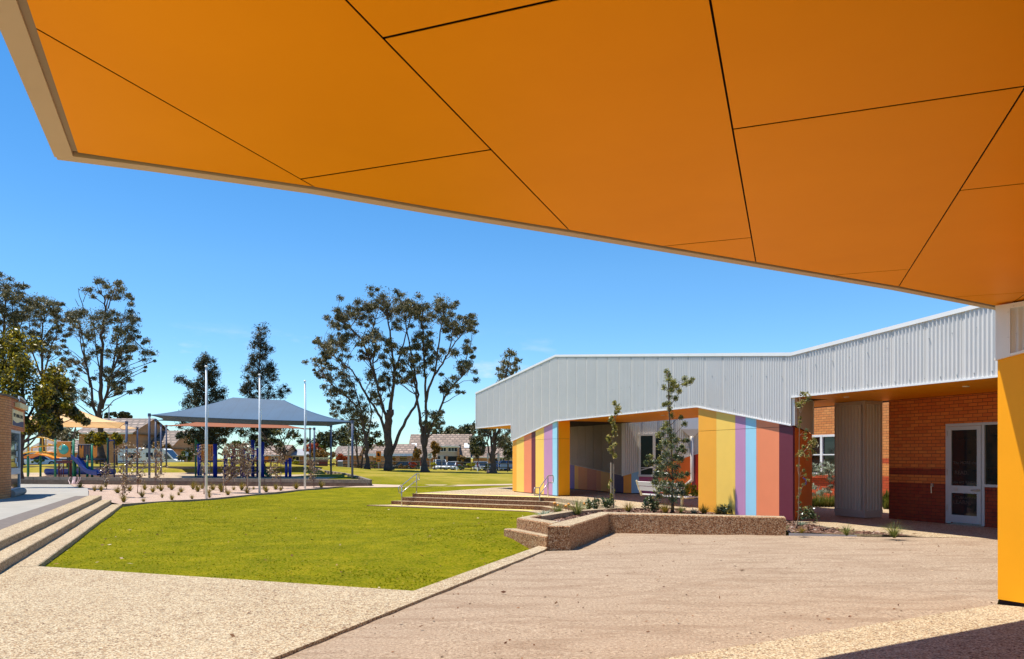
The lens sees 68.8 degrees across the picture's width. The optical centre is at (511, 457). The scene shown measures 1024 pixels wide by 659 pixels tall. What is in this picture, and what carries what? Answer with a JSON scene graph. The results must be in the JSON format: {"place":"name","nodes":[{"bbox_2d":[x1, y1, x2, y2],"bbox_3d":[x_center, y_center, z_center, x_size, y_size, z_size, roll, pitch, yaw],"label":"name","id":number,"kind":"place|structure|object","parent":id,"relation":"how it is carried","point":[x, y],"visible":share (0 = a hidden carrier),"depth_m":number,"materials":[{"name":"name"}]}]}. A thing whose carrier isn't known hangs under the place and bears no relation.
{"place":"outdoors","nodes":[
{"label":"outdoors","id":0,"kind":"place"},
{"bbox_2d":[0,484,87,519],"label":"plaza","id":1,"kind":"structure","parent":0,"point":[34,496],"depth_m":26.41,"materials":[{"name":"grey concrete"}]},
{"bbox_2d":[0,393,28,498],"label":"prep building","id":2,"kind":"structure","parent":1,"relation":"on","point":[10,460],"depth_m":26.38,"materials":[{"name":"beige brick"}]},
{"bbox_2d":[11,429,20,489],"bbox_3d":[-18.331,0.090,27.530,0.090,2.220,2.340,0,0,-26],"label":"window","id":3,"kind":"structure","parent":2,"relation":"in","point":[15,435],"depth_m":27.78,"materials":[{"name":"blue glass"}]},
{"bbox_2d":[12,409,23,427],"bbox_3d":[-18.323,-1.455,27.734,0.033,0.590,2.480,0,0,-26],"label":"wall sign","id":4,"kind":"object","parent":2,"relation":"attached to","point":[17,418],"visible":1,"depth_m":27.57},
{"bbox_2d":[24,473,334,485],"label":"play sand","id":5,"kind":"structure","parent":0,"point":[181,475],"depth_m":56.15,"materials":[{"name":"sand"}]},
{"bbox_2d":[23,437,114,476],"bbox_3d":[-31.319,0.011,52.645,5.823,2.978,2.110,0,0,0],"label":"slide playset","id":6,"kind":"object","parent":5,"relation":"on","point":[61,449],"visible":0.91,"depth_m":52.09,"materials":[{"name":"multicoloured plastic"}]},
{"bbox_2d":[44,468,115,474],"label":"balance beam","id":7,"kind":"structure","parent":5,"relation":"on","point":[48,471],"depth_m":57.83,"materials":[{"name":"blue plastic"}]},
{"bbox_2d":[27,410,138,476],"bbox_3d":[-33.575,-1.163,57.594,8.504,5.426,16.122,0,0,-25],"label":"shade sail","id":8,"kind":"object","parent":5,"relation":"on","point":[97,422],"visible":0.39,"depth_m":58.24,"materials":[{"name":"beige fabric"}]},
{"bbox_2d":[160,422,315,473],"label":"shade sail","id":9,"kind":"object","parent":5,"relation":"on","point":[198,424],"visible":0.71,"depth_m":65.91,"materials":[{"name":"orange fabric"}]},
{"bbox_2d":[194,439,292,476],"bbox_3d":[-19.535,0.061,54.687,7.182,2.837,2.426,0,0,0],"label":"climbing playset","id":10,"kind":"object","parent":5,"relation":"on","point":[214,460],"visible":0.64,"depth_m":54.13,"materials":[{"name":"metal"}]},
{"bbox_2d":[148,397,353,478],"bbox_3d":[-19.165,-1.387,53.986,18.823,5.875,7.660,0,0,8],"label":"shade sail","id":11,"kind":"object","parent":5,"relation":"on","point":[233,410],"visible":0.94,"depth_m":51.86,"materials":[{"name":"blue fabric"}]},
{"bbox_2d":[315,467,371,485],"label":"timber wall","id":12,"kind":"structure","parent":5,"relation":"on","point":[348,475],"depth_m":53.82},
{"bbox_2d":[347,484,512,486],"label":"path","id":13,"kind":"structure","parent":0,"point":[379,485],"depth_m":43.86,"materials":[{"name":"concrete"}]},
{"bbox_2d":[0,31,968,458],"label":"sky","id":14,"kind":"structure","parent":0,"point":[203,262],"materials":[{"name":"blue"}]},
{"bbox_2d":[23,459,999,604],"bbox_3d":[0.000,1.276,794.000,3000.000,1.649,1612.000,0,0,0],"label":"ground","id":15,"kind":"structure","parent":0,"point":[442,480],"depth_m":16.97,"materials":[{"name":"green plant"}]},
{"bbox_2d":[0,271,39,390],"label":"gum tree","id":16,"kind":"object","parent":15,"relation":"on","point":[15,318],"visible":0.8,"depth_m":83.99,"materials":[{"name":"green plant"}]},
{"bbox_2d":[23,453,61,464],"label":"parked car","id":17,"kind":"object","parent":15,"relation":"on","point":[48,460],"visible":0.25,"depth_m":81.56,"materials":[{"name":"white paint"}]},
{"bbox_2d":[13,292,77,453],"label":"gum tree","id":18,"kind":"object","parent":15,"relation":"on","point":[52,311],"visible":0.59,"depth_m":91.42,"materials":[{"name":"green plant"}]},
{"bbox_2d":[0,326,91,478],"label":"broad tree","id":19,"kind":"object","parent":15,"relation":"on","point":[48,405],"visible":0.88,"depth_m":37.81,"materials":[{"name":"green plant"}]},
{"bbox_2d":[23,440,78,464],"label":"house","id":20,"kind":"structure","parent":15,"relation":"on","point":[50,448],"depth_m":105.32,"materials":[{"name":"beige brick"}]},
{"bbox_2d":[0,495,121,572],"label":"concrete steps","id":21,"kind":"structure","parent":15,"relation":"on","point":[44,539],"depth_m":15.69,"materials":[{"name":"concrete"}]},
{"bbox_2d":[0,496,85,529],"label":"asphalt strip","id":22,"kind":"object","parent":21,"relation":"attached to","point":[12,520],"visible":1,"depth_m":18.76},
{"bbox_2d":[57,427,80,467],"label":"tree","id":23,"kind":"object","parent":15,"relation":"on","point":[65,435],"visible":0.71,"depth_m":71.85,"materials":[{"name":"green plant"}]},
{"bbox_2d":[58,359,79,460],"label":"slender gum","id":24,"kind":"object","parent":15,"relation":"on","point":[67,363],"visible":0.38,"depth_m":70.58,"materials":[{"name":"green plant"}]},
{"bbox_2d":[83,430,109,463],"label":"tree","id":25,"kind":"object","parent":15,"relation":"on","point":[98,439],"visible":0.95,"depth_m":77.78,"materials":[{"name":"green plant"}]},
{"bbox_2d":[48,275,159,461],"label":"gum tree","id":26,"kind":"object","parent":15,"relation":"on","point":[75,316],"visible":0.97,"depth_m":85.61,"materials":[{"name":"green plant"}]},
{"bbox_2d":[111,432,123,464],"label":"tree","id":27,"kind":"object","parent":15,"relation":"on","point":[117,437],"visible":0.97,"depth_m":77.80,"materials":[{"name":"green plant"}]},
{"bbox_2d":[104,411,132,417],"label":"distant tree","id":28,"kind":"object","parent":15,"relation":"on","point":[122,414],"visible":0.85,"depth_m":124.43,"materials":[{"name":"green plant"}]},
{"bbox_2d":[78,418,168,462],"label":"house","id":29,"kind":"structure","parent":15,"relation":"on","point":[141,424],"depth_m":101.85,"materials":[{"name":"beige brick"}]},
{"bbox_2d":[118,448,183,462],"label":"motorhome","id":30,"kind":"object","parent":15,"relation":"on","point":[171,455],"visible":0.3,"depth_m":92.00,"materials":[{"name":"white paint"}]},
{"bbox_2d":[151,441,172,449],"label":"shrub","id":31,"kind":"object","parent":15,"relation":"on","point":[169,445],"visible":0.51,"depth_m":97.75,"materials":[{"name":"green plant"}]},
{"bbox_2d":[23,466,311,468],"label":"timber wall","id":32,"kind":"structure","parent":15,"relation":"on","point":[185,467],"depth_m":72.31,"materials":[{"name":"wood"}]},
{"bbox_2d":[144,430,194,461],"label":"house","id":33,"kind":"structure","parent":15,"relation":"on","point":[178,446],"depth_m":107.84,"materials":[{"name":"beige brick"}]},
{"bbox_2d":[21,477,370,486],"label":"timber wall","id":34,"kind":"structure","parent":15,"relation":"on","point":[182,481],"depth_m":46.05,"materials":[{"name":"wood"}]},
{"bbox_2d":[175,428,227,462],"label":"shade tree","id":35,"kind":"object","parent":15,"relation":"on","point":[180,435],"visible":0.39,"depth_m":89.09,"materials":[{"name":"green plant"}]},
{"bbox_2d":[71,484,337,503],"bbox_3d":[-20.908,1.641,37.666,20.486,0.424,16.975,0,0,15],"label":"gravel bed","id":36,"kind":"object","parent":15,"relation":"on","point":[108,493],"visible":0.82,"depth_m":37.26,"materials":[{"name":"gravel"}]},
{"bbox_2d":[98,463,112,488],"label":"sapling","id":37,"kind":"object","parent":36,"relation":"on","point":[104,473],"visible":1,"depth_m":39.00,"materials":[{"name":"purple plant"}]},
{"bbox_2d":[113,441,134,496],"bbox_3d":[-16.833,0.485,32.490,0.901,2.438,0.819,0,0,0],"label":"sapling","id":38,"kind":"object","parent":36,"relation":"on","point":[126,456],"visible":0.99,"depth_m":32.48,"materials":[{"name":"purple plant"}]},
{"bbox_2d":[127,444,150,492],"bbox_3d":[-17.933,0.508,35.996,1.174,2.374,0.840,0,0,0],"label":"sapling","id":39,"kind":"object","parent":36,"relation":"on","point":[140,475],"visible":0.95,"depth_m":35.94,"materials":[{"name":"green plant"}]},
{"bbox_2d":[150,447,169,480],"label":"sapling","id":40,"kind":"object","parent":36,"relation":"on","point":[158,454],"visible":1,"depth_m":40.72,"materials":[{"name":"purple plant"}]},
{"bbox_2d":[193,444,213,493],"bbox_3d":[-15.089,0.544,36.668,0.950,2.470,0.758,0,0,0],"label":"sapling","id":41,"kind":"object","parent":36,"relation":"on","point":[203,449],"visible":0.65,"depth_m":36.65,"materials":[{"name":"purple plant"}]},
{"bbox_2d":[204,366,208,498],"bbox_3d":[-13.785,-1.100,33.744,0.199,6.139,0.176,0,0,0],"label":"flagpole","id":42,"kind":"object","parent":36,"relation":"on","point":[206,448],"visible":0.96,"depth_m":33.72,"materials":[{"name":"metal"}]},
{"bbox_2d":[220,440,254,491],"bbox_3d":[-13.924,0.443,37.701,2.045,2.695,1.090,0,0,0],"label":"sapling","id":43,"kind":"object","parent":36,"relation":"on","point":[242,462],"visible":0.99,"depth_m":37.69,"materials":[{"name":"purple plant"}]},
{"bbox_2d":[234,441,256,488],"bbox_3d":[-14.585,0.391,40.992,1.052,2.714,0.977,0,0,20],"label":"sapling","id":44,"kind":"object","parent":36,"relation":"on","point":[250,465],"visible":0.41,"depth_m":40.99,"materials":[{"name":"purple plant"}]},
{"bbox_2d":[257,374,261,492],"bbox_3d":[-12.719,-1.155,37.718,0.199,6.170,0.176,0,0,0],"label":"flagpole","id":45,"kind":"object","parent":36,"relation":"on","point":[259,462],"visible":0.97,"depth_m":37.69,"materials":[{"name":"metal"}]},
{"bbox_2d":[263,448,286,486],"bbox_3d":[-13.046,0.547,41.221,1.272,2.301,0.848,0,0,-18],"label":"sapling","id":46,"kind":"object","parent":36,"relation":"on","point":[271,467],"visible":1,"depth_m":41.22,"materials":[{"name":"purple plant"}]},
{"bbox_2d":[303,380,306,488],"bbox_3d":[-11.369,-1.216,41.103,0.199,6.113,0.176,0,0,0],"label":"flagpole","id":47,"kind":"object","parent":36,"relation":"on","point":[305,421],"visible":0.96,"depth_m":41.08,"materials":[{"name":"metal"}]},
{"bbox_2d":[306,458,320,486],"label":"sapling","id":48,"kind":"object","parent":36,"relation":"on","point":[313,470],"visible":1,"depth_m":42.01,"materials":[{"name":"purple plant"}]},
{"bbox_2d":[173,351,237,458],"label":"she oak","id":49,"kind":"object","parent":15,"relation":"on","point":[197,390],"visible":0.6,"depth_m":87.38,"materials":[{"name":"green plant"}]},
{"bbox_2d":[122,486,346,506],"bbox_3d":[-12.461,1.790,35.468,1.184,0.340,16.344,0,0,17],"label":"timber edging","id":50,"kind":"object","parent":15,"relation":"on","point":[128,504],"visible":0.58,"depth_m":34.65,"materials":[{"name":"wood"}]},
{"bbox_2d":[235,322,291,452],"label":"she oak","id":51,"kind":"object","parent":15,"relation":"on","point":[255,360],"visible":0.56,"depth_m":91.66,"materials":[{"name":"green plant"}]},
{"bbox_2d":[235,428,311,461],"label":"shade tree","id":52,"kind":"object","parent":15,"relation":"on","point":[280,444],"visible":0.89,"depth_m":89.65,"materials":[{"name":"green plant"}]},
{"bbox_2d":[250,445,296,462],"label":"house","id":53,"kind":"structure","parent":15,"relation":"on","point":[288,454],"depth_m":129.66,"materials":[{"name":"beige brick"}]},
{"bbox_2d":[290,449,319,465],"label":"house","id":54,"kind":"structure","parent":15,"relation":"on","point":[298,454],"depth_m":133.50,"materials":[{"name":"beige brick"}]},
{"bbox_2d":[306,457,332,465],"bbox_3d":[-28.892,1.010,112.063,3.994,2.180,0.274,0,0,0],"label":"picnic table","id":55,"kind":"object","parent":15,"relation":"on","point":[323,461],"visible":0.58,"depth_m":111.96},
{"bbox_2d":[306,448,335,462],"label":"autumn tree","id":56,"kind":"object","parent":15,"relation":"on","point":[322,453],"visible":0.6,"depth_m":113.47,"materials":[{"name":"brown plant"}]},
{"bbox_2d":[312,430,337,450],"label":"distant tree","id":57,"kind":"object","parent":15,"relation":"on","point":[322,439],"visible":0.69,"depth_m":148.75,"materials":[{"name":"green plant"}]},
{"bbox_2d":[301,356,377,469],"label":"gum tree","id":58,"kind":"object","parent":15,"relation":"on","point":[358,411],"visible":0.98,"depth_m":81.58,"materials":[{"name":"green plant"}]},
{"bbox_2d":[333,425,360,445],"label":"distant tree","id":59,"kind":"object","parent":15,"relation":"on","point":[340,432],"visible":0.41,"depth_m":154.61,"materials":[{"name":"green plant"}]},
{"bbox_2d":[334,446,364,466],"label":"house","id":60,"kind":"structure","parent":15,"relation":"on","point":[343,450],"depth_m":143.74,"materials":[{"name":"beige brick"}]},
{"bbox_2d":[189,459,512,471],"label":"pipe fence","id":61,"kind":"object","parent":15,"relation":"on","point":[440,468],"visible":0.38,"depth_m":98.01,"materials":[{"name":"metal"}]},
{"bbox_2d":[341,414,384,468],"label":"bushy tree","id":62,"kind":"object","parent":15,"relation":"on","point":[371,440],"visible":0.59,"depth_m":89.81,"materials":[{"name":"green plant"}]},
{"bbox_2d":[312,283,423,470],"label":"gum tree","id":63,"kind":"object","parent":15,"relation":"on","point":[388,310],"visible":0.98,"depth_m":81.42,"materials":[{"name":"green plant"}]},
{"bbox_2d":[363,444,415,467],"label":"house","id":64,"kind":"structure","parent":15,"relation":"on","point":[403,452],"depth_m":135.25,"materials":[{"name":"beige brick"}]},
{"bbox_2d":[391,292,479,472],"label":"gum tree","id":65,"kind":"object","parent":15,"relation":"on","point":[448,326],"visible":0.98,"depth_m":81.56,"materials":[{"name":"green plant"}]},
{"bbox_2d":[430,441,441,469],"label":"tree","id":66,"kind":"object","parent":15,"relation":"on","point":[435,447],"visible":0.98,"depth_m":111.73,"materials":[{"name":"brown plant"}]},
{"bbox_2d":[420,423,455,433],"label":"distant tree","id":67,"kind":"object","parent":15,"relation":"on","point":[439,430],"visible":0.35,"depth_m":163.43,"materials":[{"name":"green plant"}]},
{"bbox_2d":[432,459,447,469],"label":"parked car","id":68,"kind":"object","parent":15,"relation":"on","point":[443,462],"visible":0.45,"depth_m":116.96,"materials":[{"name":"white paint"}]},
{"bbox_2d":[409,434,471,467],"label":"house","id":69,"kind":"structure","parent":15,"relation":"on","point":[453,446],"depth_m":140.44,"materials":[{"name":"beige brick"}]},
{"bbox_2d":[51,505,830,636],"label":"fallen leaves","id":70,"kind":"object","parent":15,"relation":"on","point":[233,635],"visible":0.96,"depth_m":12.32,"materials":[{"name":"brown plant"}]},
{"bbox_2d":[442,427,463,433],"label":"distant tree","id":71,"kind":"object","parent":15,"relation":"on","point":[455,431],"visible":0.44,"depth_m":161.61,"materials":[{"name":"green plant"}]},
{"bbox_2d":[458,423,474,436],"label":"distant tree","id":72,"kind":"object","parent":15,"relation":"on","point":[466,428],"visible":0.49,"depth_m":168.69,"materials":[{"name":"green plant"}]},
{"bbox_2d":[367,493,592,512],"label":"terrace stairs","id":73,"kind":"structure","parent":15,"relation":"on","point":[533,504],"depth_m":30.95,"materials":[{"name":"concrete"}]},
{"bbox_2d":[398,473,419,505],"bbox_3d":[-4.541,1.405,33.057,0.097,1.411,2.430,0,0,14],"label":"handrail","id":74,"kind":"object","parent":73,"relation":"on","point":[416,480],"visible":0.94,"depth_m":32.99,"materials":[{"name":"metal"}]},
{"bbox_2d":[534,475,553,500],"bbox_3d":[1.285,1.402,30.178,1.161,1.406,0.097,0,0,-44],"label":"handrail","id":75,"kind":"object","parent":73,"relation":"on","point":[539,494],"visible":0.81,"depth_m":30.19,"materials":[{"name":"metal"}]},
{"bbox_2d":[472,461,489,470],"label":"parked car","id":76,"kind":"object","parent":15,"relation":"on","point":[481,465],"visible":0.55,"depth_m":118.36,"materials":[{"name":"silver metal"}]},
{"bbox_2d":[470,446,512,462],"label":"house","id":77,"kind":"structure","parent":15,"relation":"on","point":[483,457],"depth_m":139.50,"materials":[{"name":"beige brick"}]},
{"bbox_2d":[470,348,522,473],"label":"gum tree","id":78,"kind":"object","parent":15,"relation":"on","point":[495,437],"visible":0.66,"depth_m":79.57,"materials":[{"name":"green plant"}]},
{"bbox_2d":[502,445,512,469],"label":"tree","id":79,"kind":"object","parent":15,"relation":"on","point":[508,453],"visible":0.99,"depth_m":107.67,"materials":[{"name":"green plant"}]},
{"bbox_2d":[504,505,785,550],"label":"planter wall","id":80,"kind":"structure","parent":15,"relation":"on","point":[533,531],"depth_m":16.27,"materials":[{"name":"concrete"}]},
{"bbox_2d":[585,498,599,508],"bbox_3d":[2.192,1.321,20.955,0.526,0.411,0.411,0,0,36],"label":"shrub","id":81,"kind":"object","parent":80,"relation":"on","point":[589,505],"visible":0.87,"depth_m":20.90,"materials":[{"name":"green plant"}]},
{"bbox_2d":[593,496,615,507],"bbox_3d":[2.676,1.293,21.634,0.644,0.423,0.622,0,0,0],"label":"shrub","id":82,"kind":"object","parent":80,"relation":"on","point":[607,502],"visible":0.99,"depth_m":21.48,"materials":[{"name":"green plant"}]},
{"bbox_2d":[605,400,621,507],"bbox_3d":[2.991,-0.089,21.938,0.524,3.277,0.690,0,0,0],"label":"staked sapling","id":83,"kind":"object","parent":80,"relation":"on","point":[614,429],"visible":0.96,"depth_m":21.86,"materials":[{"name":"green plant"}]},
{"bbox_2d":[0,546,1023,658],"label":"paving","id":84,"kind":"structure","parent":0,"point":[57,613],"depth_m":7.72,"materials":[{"name":"concrete"}]},
{"bbox_2d":[0,0,1023,606],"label":"entrance canopy","id":85,"kind":"object","parent":84,"relation":"on","point":[870,142],"visible":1,"depth_m":3.97,"materials":[{"name":"orange metal"}]},
{"bbox_2d":[282,533,998,658],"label":"paving","id":86,"kind":"structure","parent":0,"point":[875,580],"depth_m":9.22,"materials":[{"name":"concrete"}]},
{"bbox_2d":[375,536,993,658],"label":"sand debris","id":87,"kind":"object","parent":86,"relation":"on","point":[683,598],"visible":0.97,"depth_m":8.59,"materials":[{"name":"sand"}]},
{"bbox_2d":[789,533,856,536],"bbox_3d":[6.560,1.660,15.800,1.336,0.110,0.020,0,0,17],"label":"steel edging","id":88,"kind":"object","parent":86,"relation":"on","point":[798,534],"visible":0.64,"depth_m":15.84,"materials":[{"name":"metal"}]},
{"bbox_2d":[876,522,913,537],"bbox_3d":[7.607,1.388,14.855,0.724,0.403,0.907,0,0,-37],"label":"grass clump","id":89,"kind":"object","parent":86,"relation":"on","point":[893,532],"visible":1,"depth_m":14.84,"materials":[{"name":"plant"}]},
{"bbox_2d":[412,486,997,537],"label":"terrace","id":90,"kind":"structure","parent":0,"point":[828,517],"depth_m":19.21,"materials":[{"name":"concrete"}]},
{"bbox_2d":[636,480,697,506],"bbox_3d":[5.117,1.175,25.010,0.688,0.809,2.620,0,0,-23],"label":"bench","id":91,"kind":"object","parent":90,"relation":"on","point":[642,485],"visible":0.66,"depth_m":25.43,"materials":[{"name":"metal"}]},
{"bbox_2d":[684,482,697,496],"bbox_3d":[7.056,1.291,29.470,0.772,0.746,0.804,0,0,-11],"label":"shrub","id":92,"kind":"object","parent":90,"relation":"on","point":[694,491],"visible":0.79,"depth_m":29.27,"materials":[{"name":"green plant"}]},
{"bbox_2d":[475,305,997,520],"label":"school building","id":93,"kind":"structure","parent":90,"relation":"on","point":[739,412],"depth_m":20.60,"materials":[{"name":"grey metal"}]},
{"bbox_2d":[638,434,662,476],"bbox_3d":[6.086,-0.117,32.730,1.126,1.887,0.120,0,0,18],"label":"window","id":94,"kind":"structure","parent":93,"relation":"in","point":[647,442],"depth_m":32.74,"materials":[{"name":"white glass"}]},
{"bbox_2d":[797,504,819,521],"bbox_3d":[7.208,1.367,18.362,0.564,0.476,0.529,0,0,0],"label":"shrub","id":95,"kind":"object","parent":90,"relation":"on","point":[811,514],"visible":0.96,"depth_m":18.27,"materials":[{"name":"green plant"}]},
{"bbox_2d":[812,460,834,498],"bbox_3d":[10.885,0.828,25.987,1.195,1.552,1.126,0,0,0],"label":"feathery shrub","id":96,"kind":"object","parent":90,"relation":"on","point":[827,468],"visible":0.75,"depth_m":25.88,"materials":[{"name":"grey plant"}]},
{"bbox_2d":[809,402,888,498],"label":"courtyard wing","id":97,"kind":"structure","parent":90,"relation":"on","point":[824,426],"depth_m":26.87,"materials":[{"name":"brick"}]},
{"bbox_2d":[812,434,834,474],"bbox_3d":[11.392,-0.116,26.889,0.112,1.446,2.249,0,0,-23],"label":"window","id":98,"kind":"structure","parent":97,"relation":"in","point":[825,451],"depth_m":27.08,"materials":[{"name":"white paint"}]},
{"bbox_2d":[889,392,997,527],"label":"library building","id":99,"kind":"structure","parent":90,"relation":"on","point":[943,459],"depth_m":18.39,"materials":[{"name":"orange brick"}]},
{"bbox_2d":[946,425,981,523],"bbox_3d":[10.816,0.400,17.928,0.124,2.320,0.866,0,0,-23],"label":"door","id":100,"kind":"structure","parent":99,"relation":"in","point":[964,443],"depth_m":17.93,"materials":[{"name":"metal"}]},
{"bbox_2d":[986,424,997,484],"bbox_3d":[11.361,-0.075,16.857,0.010,1.390,1.380,0,0,-23],"label":"side window pane","id":101,"kind":"structure","parent":99,"relation":"in","point":[991,430],"depth_m":17.34,"materials":[{"name":"black glass"}]},
{"bbox_2d":[551,507,916,534],"bbox_3d":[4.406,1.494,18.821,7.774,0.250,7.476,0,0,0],"label":"mulch chips","id":102,"kind":"object","parent":0,"point":[649,511],"visible":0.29,"depth_m":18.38,"materials":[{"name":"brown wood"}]},
{"bbox_2d":[565,497,588,514],"bbox_3d":[1.686,1.221,19.055,1.047,0.501,1.220,0,0,0],"label":"grass clump","id":103,"kind":"object","parent":102,"relation":"on","point":[577,510],"visible":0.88,"depth_m":19.00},
{"bbox_2d":[641,494,661,511],"bbox_3d":[3.944,1.280,21.239,0.617,0.532,0.629,0,0,0],"label":"shrub","id":104,"kind":"object","parent":102,"relation":"on","point":[652,502],"visible":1,"depth_m":21.09,"materials":[{"name":"green plant"}]},
{"bbox_2d":[643,368,694,512],"bbox_3d":[4.223,-0.495,19.900,1.465,4.065,2.959,0,0,9],"label":"banksia","id":105,"kind":"object","parent":102,"relation":"on","point":[674,456],"visible":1,"depth_m":20.70,"materials":[{"name":"green plant"}]},
{"bbox_2d":[717,504,731,514],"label":"shrub","id":106,"kind":"object","parent":102,"relation":"on","point":[723,508],"visible":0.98,"depth_m":20.90,"materials":[{"name":"green plant"}]},
{"bbox_2d":[787,522,921,535],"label":"garden soil","id":107,"kind":"structure","parent":0,"point":[829,531],"depth_m":16.07,"materials":[{"name":"brown soil"}]},
{"bbox_2d":[794,391,818,528],"bbox_3d":[6.513,0.049,16.527,0.496,3.051,0.573,0,0,26],"label":"young tree","id":108,"kind":"object","parent":107,"relation":"on","point":[813,442],"visible":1,"depth_m":16.51,"materials":[{"name":"green plant"}]},
{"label":"footpath","id":109,"kind":"structure","parent":0,"visible":0},
{"bbox_2d":[468,434,486,470],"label":"tree","id":110,"kind":"object","parent":109,"relation":"on","point":[477,444],"visible":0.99,"depth_m":107.73,"materials":[{"name":"green plant"}]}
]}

